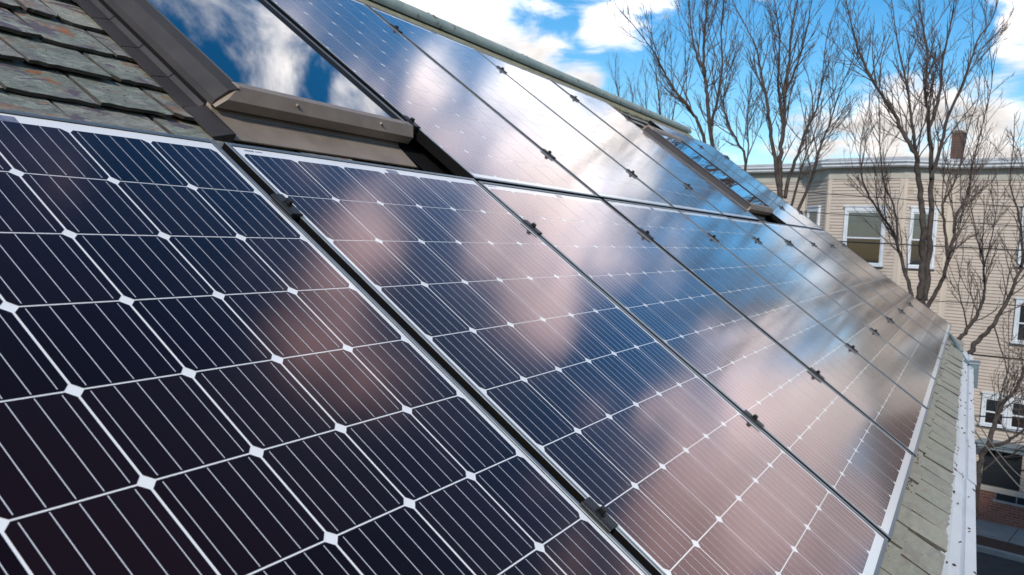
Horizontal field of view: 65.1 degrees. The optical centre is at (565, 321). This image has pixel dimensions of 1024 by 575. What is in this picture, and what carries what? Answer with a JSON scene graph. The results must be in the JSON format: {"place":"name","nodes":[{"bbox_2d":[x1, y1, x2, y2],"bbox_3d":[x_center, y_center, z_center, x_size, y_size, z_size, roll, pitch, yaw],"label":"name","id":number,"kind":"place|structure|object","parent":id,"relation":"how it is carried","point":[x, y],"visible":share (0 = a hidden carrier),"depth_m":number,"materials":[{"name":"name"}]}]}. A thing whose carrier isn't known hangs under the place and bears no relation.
{"place":"outdoors","nodes":[
{"label":"outdoors","id":0,"kind":"place"},
{"bbox_2d":[400,0,1023,164],"label":"sky","id":1,"kind":"structure","parent":0,"point":[571,37],"materials":[{"name":"blue"}]},
{"bbox_2d":[738,130,1023,529],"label":"apartment house","id":2,"kind":"structure","parent":0,"point":[1001,496],"depth_m":21.46,"materials":[{"name":"beige"}]},
{"bbox_2d":[806,206,820,226],"bbox_3d":[7.275,-2.594,23.627,0.415,1.600,0.822,4,6,14],"label":"window","id":3,"kind":"structure","parent":2,"relation":"in","point":[815,217],"depth_m":23.42,"materials":[{"name":"white paint"}]},
{"bbox_2d":[842,205,887,266],"bbox_3d":[8.236,-2.364,22.114,1.200,1.655,0.130,7,8,39],"label":"window","id":4,"kind":"structure","parent":2,"relation":"in","point":[855,229],"depth_m":22.09,"materials":[{"name":"white paint"}]},
{"bbox_2d":[905,206,940,268],"bbox_3d":[9.620,-2.252,21.588,0.837,1.655,0.435,4,6,12],"label":"window","id":5,"kind":"structure","parent":2,"relation":"in","point":[914,225],"depth_m":21.56,"materials":[{"name":"white paint"}]},
{"bbox_2d":[979,391,1008,428],"bbox_3d":[11.343,2.351,21.171,0.680,0.915,0.130,7,8,39],"label":"window","id":6,"kind":"structure","parent":2,"relation":"in","point":[986,411],"depth_m":21.23,"materials":[{"name":"white paint"}]},
{"bbox_2d":[992,493,1023,507],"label":"basement window","id":7,"kind":"structure","parent":2,"relation":"in","point":[1000,498],"depth_m":21.08,"materials":[{"name":"glass"}]},
{"bbox_2d":[1006,396,1023,432],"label":"window","id":8,"kind":"structure","parent":2,"relation":"in","point":[1012,423],"depth_m":20.87,"materials":[{"name":"white paint"}]},
{"bbox_2d":[1011,297,1023,343],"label":"window","id":9,"kind":"structure","parent":2,"relation":"in","point":[1019,312],"depth_m":20.68,"materials":[{"name":"white paint"}]},
{"bbox_2d":[1018,205,1023,266],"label":"window","id":10,"kind":"structure","parent":2,"relation":"in","point":[1019,253],"depth_m":20.55,"materials":[{"name":"white paint"}]},
{"bbox_2d":[771,190,1023,207],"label":"power cable","id":11,"kind":"object","parent":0,"point":[893,198],"visible":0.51,"depth_m":18.39,"materials":[{"name":"black plastic"}]},
{"bbox_2d":[806,212,1023,226],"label":"power cable","id":12,"kind":"object","parent":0,"point":[905,218],"visible":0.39,"depth_m":18.19,"materials":[{"name":"black plastic"}]},
{"bbox_2d":[840,241,1020,250],"bbox_3d":[8.512,-1.653,17.750,8.676,0.119,0.032,6,7,31],"label":"power cable","id":13,"kind":"object","parent":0,"point":[925,245],"visible":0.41,"depth_m":18.11,"materials":[{"name":"black plastic"}]},
{"bbox_2d":[925,300,1018,305],"bbox_3d":[9.394,-0.401,18.050,4.950,0.136,0.020,6,7,33],"label":"power cable","id":14,"kind":"object","parent":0,"point":[969,302],"visible":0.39,"depth_m":18.23,"materials":[{"name":"black plastic"}]},
{"bbox_2d":[972,354,1022,359],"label":"power cable","id":15,"kind":"object","parent":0,"point":[993,356],"visible":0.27,"depth_m":17.80,"materials":[{"name":"black plastic"}]},
{"bbox_2d":[974,425,1020,430],"bbox_3d":[9.709,2.386,17.750,4.365,0.235,0.020,7,8,38],"label":"power cable","id":16,"kind":"object","parent":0,"point":[997,428],"visible":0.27,"depth_m":17.79,"materials":[{"name":"black plastic"}]},
{"bbox_2d":[974,415,1023,418],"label":"power cable","id":17,"kind":"object","parent":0,"point":[999,417],"visible":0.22,"depth_m":17.77,"materials":[{"name":"black plastic"}]},
{"bbox_2d":[976,551,1023,574],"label":"road","id":18,"kind":"structure","parent":0,"point":[987,564],"depth_m":18.72,"materials":[{"name":"grey asphalt"}]},
{"bbox_2d":[976,519,1023,545],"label":"pavement","id":19,"kind":"structure","parent":0,"point":[1001,532],"depth_m":20.64,"materials":[{"name":"concrete"}]},
{"bbox_2d":[976,461,1023,471],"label":"power cable","id":20,"kind":"object","parent":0,"point":[1003,466],"visible":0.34,"depth_m":17.76,"materials":[{"name":"black plastic"}]},
{"bbox_2d":[976,446,1023,451],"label":"power cable","id":21,"kind":"object","parent":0,"point":[1002,449],"visible":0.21,"depth_m":17.72,"materials":[{"name":"black plastic"}]},
{"label":"ground","id":22,"kind":"structure","parent":0,"visible":0},
{"bbox_2d":[0,0,976,574],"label":"slate roofed house","id":23,"kind":"structure","parent":22,"relation":"on","point":[66,58],"depth_m":2.38,"materials":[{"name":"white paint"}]},
{"bbox_2d":[74,0,453,175],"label":"roof window","id":24,"kind":"structure","parent":23,"relation":"on","point":[263,72],"depth_m":2.30,"materials":[{"name":"brown metal"}]},
{"bbox_2d":[0,109,650,574],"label":"solar panel","id":25,"kind":"object","parent":23,"relation":"on","point":[216,357],"visible":1,"depth_m":1.16,"materials":[{"name":"black"}]},
{"bbox_2d":[266,0,597,197],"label":"solar panel","id":26,"kind":"object","parent":23,"relation":"on","point":[463,131],"visible":1,"depth_m":3.23,"materials":[{"name":"blue"}]},
{"bbox_2d":[402,115,420,134],"bbox_3d":[-0.536,-0.682,2.762,0.070,0.043,0.033,42,21,18],"label":"panel clamp","id":27,"kind":"object","parent":26,"relation":"attached to","point":[411,120],"visible":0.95,"depth_m":2.75,"materials":[{"name":"grey metal"}]},
{"bbox_2d":[366,4,673,208],"bbox_3d":[-0.216,-1.110,4.268,1.658,0.038,0.992,42,21,18],"label":"solar panel","id":28,"kind":"object","parent":23,"relation":"on","point":[592,166],"visible":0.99,"depth_m":4.19,"materials":[{"name":"blue"}]},
{"bbox_2d":[390,24,402,32],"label":"panel clamp","id":29,"kind":"object","parent":28,"relation":"attached to","point":[396,27],"visible":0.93,"depth_m":3.98,"materials":[{"name":"grey metal"}]},
{"bbox_2d":[542,148,555,158],"bbox_3d":[-0.081,-0.761,3.660,0.070,0.043,0.033,42,21,18],"label":"panel clamp","id":30,"kind":"object","parent":28,"relation":"attached to","point":[549,152],"visible":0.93,"depth_m":3.65,"materials":[{"name":"grey metal"}]},
{"bbox_2d":[222,142,887,574],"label":"solar panel","id":31,"kind":"object","parent":23,"relation":"on","point":[568,376],"visible":0.99,"depth_m":1.85,"materials":[{"name":"blue"}]},
{"bbox_2d":[271,194,302,221],"bbox_3d":[-0.590,-0.239,1.687,0.070,0.043,0.033,42,21,18],"label":"panel clamp","id":32,"kind":"object","parent":31,"relation":"attached to","point":[288,207],"visible":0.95,"depth_m":1.68,"materials":[{"name":"grey metal"}]},
{"bbox_2d":[522,220,542,235],"bbox_3d":[-0.111,-0.297,2.577,0.070,0.043,0.033,42,21,18],"label":"panel clamp","id":33,"kind":"object","parent":31,"relation":"attached to","point":[532,226],"visible":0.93,"depth_m":2.56,"materials":[{"name":"grey metal"}]},
{"bbox_2d":[581,497,617,532],"bbox_3d":[0.056,0.344,1.410,0.070,0.043,0.033,42,21,18],"label":"panel clamp","id":34,"kind":"object","parent":31,"relation":"attached to","point":[599,514],"visible":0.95,"depth_m":1.40,"materials":[{"name":"grey metal"}]},
{"bbox_2d":[742,410,764,428],"bbox_3d":[0.536,0.286,2.300,0.070,0.043,0.033,42,21,18],"label":"panel clamp","id":35,"kind":"object","parent":31,"relation":"attached to","point":[754,419],"visible":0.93,"depth_m":2.29,"materials":[{"name":"grey metal"}]},
{"bbox_2d":[477,50,723,215],"bbox_3d":[0.239,-1.187,5.167,1.658,0.038,0.992,42,21,18],"label":"solar panel","id":36,"kind":"object","parent":23,"relation":"on","point":[653,175],"visible":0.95,"depth_m":5.11,"materials":[{"name":"blue"}]},
{"bbox_2d":[627,169,637,177],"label":"panel clamp","id":37,"kind":"object","parent":36,"relation":"attached to","point":[632,172],"visible":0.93,"depth_m":4.55,"materials":[{"name":"grey metal"}]},
{"bbox_2d":[551,80,758,220],"bbox_3d":[0.696,-1.267,6.066,1.658,0.039,0.992,42,21,18],"label":"solar panel","id":38,"kind":"object","parent":23,"relation":"on","point":[717,198],"visible":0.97,"depth_m":6.01,"materials":[{"name":"blue"}]},
{"bbox_2d":[477,181,914,541],"bbox_3d":[0.508,0.037,2.862,1.658,0.038,0.992,42,21,18],"label":"solar panel","id":39,"kind":"object","parent":23,"relation":"on","point":[851,455],"visible":0.98,"depth_m":2.74,"materials":[{"name":"blue"}]},
{"bbox_2d":[642,125,772,222],"bbox_3d":[1.326,-1.208,6.952,1.480,0.151,1.038,42,21,18],"label":"roof window","id":40,"kind":"structure","parent":23,"relation":"on","point":[728,185],"depth_m":6.74,"materials":[{"name":"glass"}]},
{"bbox_2d":[648,120,806,227],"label":"solar panel","id":41,"kind":"object","parent":23,"relation":"on","point":[779,215],"visible":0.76,"depth_m":7.93,"materials":[{"name":"blue"}]},
{"bbox_2d":[686,135,822,229],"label":"solar panel","id":42,"kind":"object","parent":23,"relation":"on","point":[763,189],"visible":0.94,"depth_m":8.76,"materials":[{"name":"blue"}]},
{"bbox_2d":[603,199,927,455],"bbox_3d":[0.969,-0.040,3.759,1.658,0.038,0.992,42,21,18],"label":"solar panel","id":43,"kind":"object","parent":23,"relation":"on","point":[886,404],"visible":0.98,"depth_m":3.66,"materials":[{"name":"blue"}]},
{"bbox_2d":[639,228,653,239],"bbox_3d":[0.347,-0.374,3.476,0.070,0.043,0.033,42,21,18],"label":"panel clamp","id":44,"kind":"object","parent":43,"relation":"attached to","point":[646,233],"visible":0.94,"depth_m":3.46,"materials":[{"name":"grey metal"}]},
{"bbox_2d":[708,233,718,241],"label":"panel clamp","id":45,"kind":"object","parent":43,"relation":"attached to","point":[714,237],"visible":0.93,"depth_m":4.36,"materials":[{"name":"grey metal"}]},
{"bbox_2d":[809,367,824,379],"bbox_3d":[1.000,0.214,3.196,0.070,0.043,0.033,42,21,18],"label":"panel clamp","id":46,"kind":"object","parent":43,"relation":"attached to","point":[818,374],"visible":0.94,"depth_m":3.19,"materials":[{"name":"grey metal"}]},
{"bbox_2d":[846,343,858,352],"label":"panel clamp","id":47,"kind":"object","parent":43,"relation":"attached to","point":[852,347],"visible":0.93,"depth_m":4.08,"materials":[{"name":"grey metal"}]},
{"bbox_2d":[678,210,936,409],"bbox_3d":[1.425,-0.119,4.658,1.658,0.038,0.992,42,21,18],"label":"solar panel","id":48,"kind":"object","parent":23,"relation":"on","point":[893,364],"visible":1,"depth_m":4.59,"materials":[{"name":"blue"}]},
{"bbox_2d":[728,217,941,379],"bbox_3d":[1.881,-0.196,5.559,1.658,0.038,0.992,42,21,18],"label":"solar panel","id":49,"kind":"object","parent":23,"relation":"on","point":[916,352],"visible":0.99,"depth_m":5.51,"materials":[{"name":"blue"}]},
{"bbox_2d":[762,222,945,359],"bbox_3d":[2.338,-0.276,6.457,1.658,0.039,0.992,42,21,18],"label":"solar panel","id":50,"kind":"object","parent":23,"relation":"on","point":[871,297],"visible":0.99,"depth_m":6.41,"materials":[{"name":"blue"}]},
{"bbox_2d":[789,225,948,344],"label":"solar panel","id":51,"kind":"object","parent":23,"relation":"on","point":[884,291],"visible":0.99,"depth_m":7.33,"materials":[{"name":"blue"}]},
{"bbox_2d":[811,229,951,333],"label":"solar panel","id":52,"kind":"object","parent":23,"relation":"on","point":[926,311],"visible":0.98,"depth_m":8.25,"materials":[{"name":"blue"}]},
{"bbox_2d":[883,339,975,573],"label":"leaf litter","id":53,"kind":"object","parent":23,"relation":"on","point":[953,564],"visible":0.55,"depth_m":3.58,"materials":[{"name":"brown plant"}]},
{"bbox_2d":[949,333,979,387],"bbox_3d":[3.886,0.353,7.958,0.244,0.533,0.575,-1,7,-27],"label":"downspout","id":54,"kind":"object","parent":23,"relation":"attached to","point":[974,364],"visible":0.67,"depth_m":7.74,"materials":[{"name":"grey metal"}]},
{"bbox_2d":[974,429,1023,491],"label":"service cable","id":55,"kind":"object","parent":23,"relation":"attached to","point":[996,459],"visible":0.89,"depth_m":6.99,"materials":[{"name":"grey plastic"}]},
{"bbox_2d":[974,416,1023,478],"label":"service cable","id":56,"kind":"object","parent":23,"relation":"attached to","point":[996,449],"visible":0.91,"depth_m":7.57,"materials":[{"name":"grey plastic"}]},
{"bbox_2d":[605,49,643,105],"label":"bare tree","id":57,"kind":"object","parent":22,"relation":"on","point":[630,91],"visible":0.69,"depth_m":40.11,"materials":[{"name":"brown plant"}]},
{"bbox_2d":[626,49,689,119],"bbox_3d":[3.732,-3.921,34.260,2.337,15.452,2.784,5,7,26],"label":"bare tree","id":58,"kind":"object","parent":22,"relation":"on","point":[659,99],"visible":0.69,"depth_m":33.54,"materials":[{"name":"brown plant"}]},
{"bbox_2d":[604,0,784,170],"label":"bare tree","id":59,"kind":"object","parent":22,"relation":"on","point":[710,122],"visible":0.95,"depth_m":14.88,"materials":[{"name":"brown plant"}]},
{"bbox_2d":[720,0,872,209],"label":"bare tree","id":60,"kind":"object","parent":22,"relation":"on","point":[777,158],"visible":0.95,"depth_m":14.41,"materials":[{"name":"brown plant"}]},
{"bbox_2d":[809,0,1016,307],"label":"bare tree","id":61,"kind":"object","parent":22,"relation":"on","point":[924,277],"visible":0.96,"depth_m":13.53,"materials":[{"name":"brown plant"}]},
{"bbox_2d":[931,165,1014,339],"bbox_3d":[6.970,1.635,14.231,1.008,8.950,2.236,8,8,41],"label":"bare tree","id":62,"kind":"object","parent":22,"relation":"on","point":[978,310],"visible":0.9,"depth_m":13.95,"materials":[{"name":"brown plant"}]},
{"bbox_2d":[967,110,1023,423],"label":"bare tree","id":63,"kind":"object","parent":22,"relation":"on","point":[974,343],"visible":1,"depth_m":13.01,"materials":[{"name":"brown plant"}]},
{"bbox_2d":[975,301,1023,520],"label":"bare tree","id":64,"kind":"object","parent":22,"relation":"on","point":[984,450],"visible":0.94,"depth_m":15.99,"materials":[{"name":"brown plant"}]},
{"bbox_2d":[976,535,1023,555],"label":"planting strip","id":65,"kind":"object","parent":22,"relation":"on","point":[1000,545],"depth_m":19.76,"materials":[{"name":"soil"}]},
{"bbox_2d":[976,544,1023,562],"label":"kerb","id":66,"kind":"structure","parent":22,"relation":"on","point":[1000,553],"depth_m":19.29,"materials":[{"name":"concrete"}]}
]}

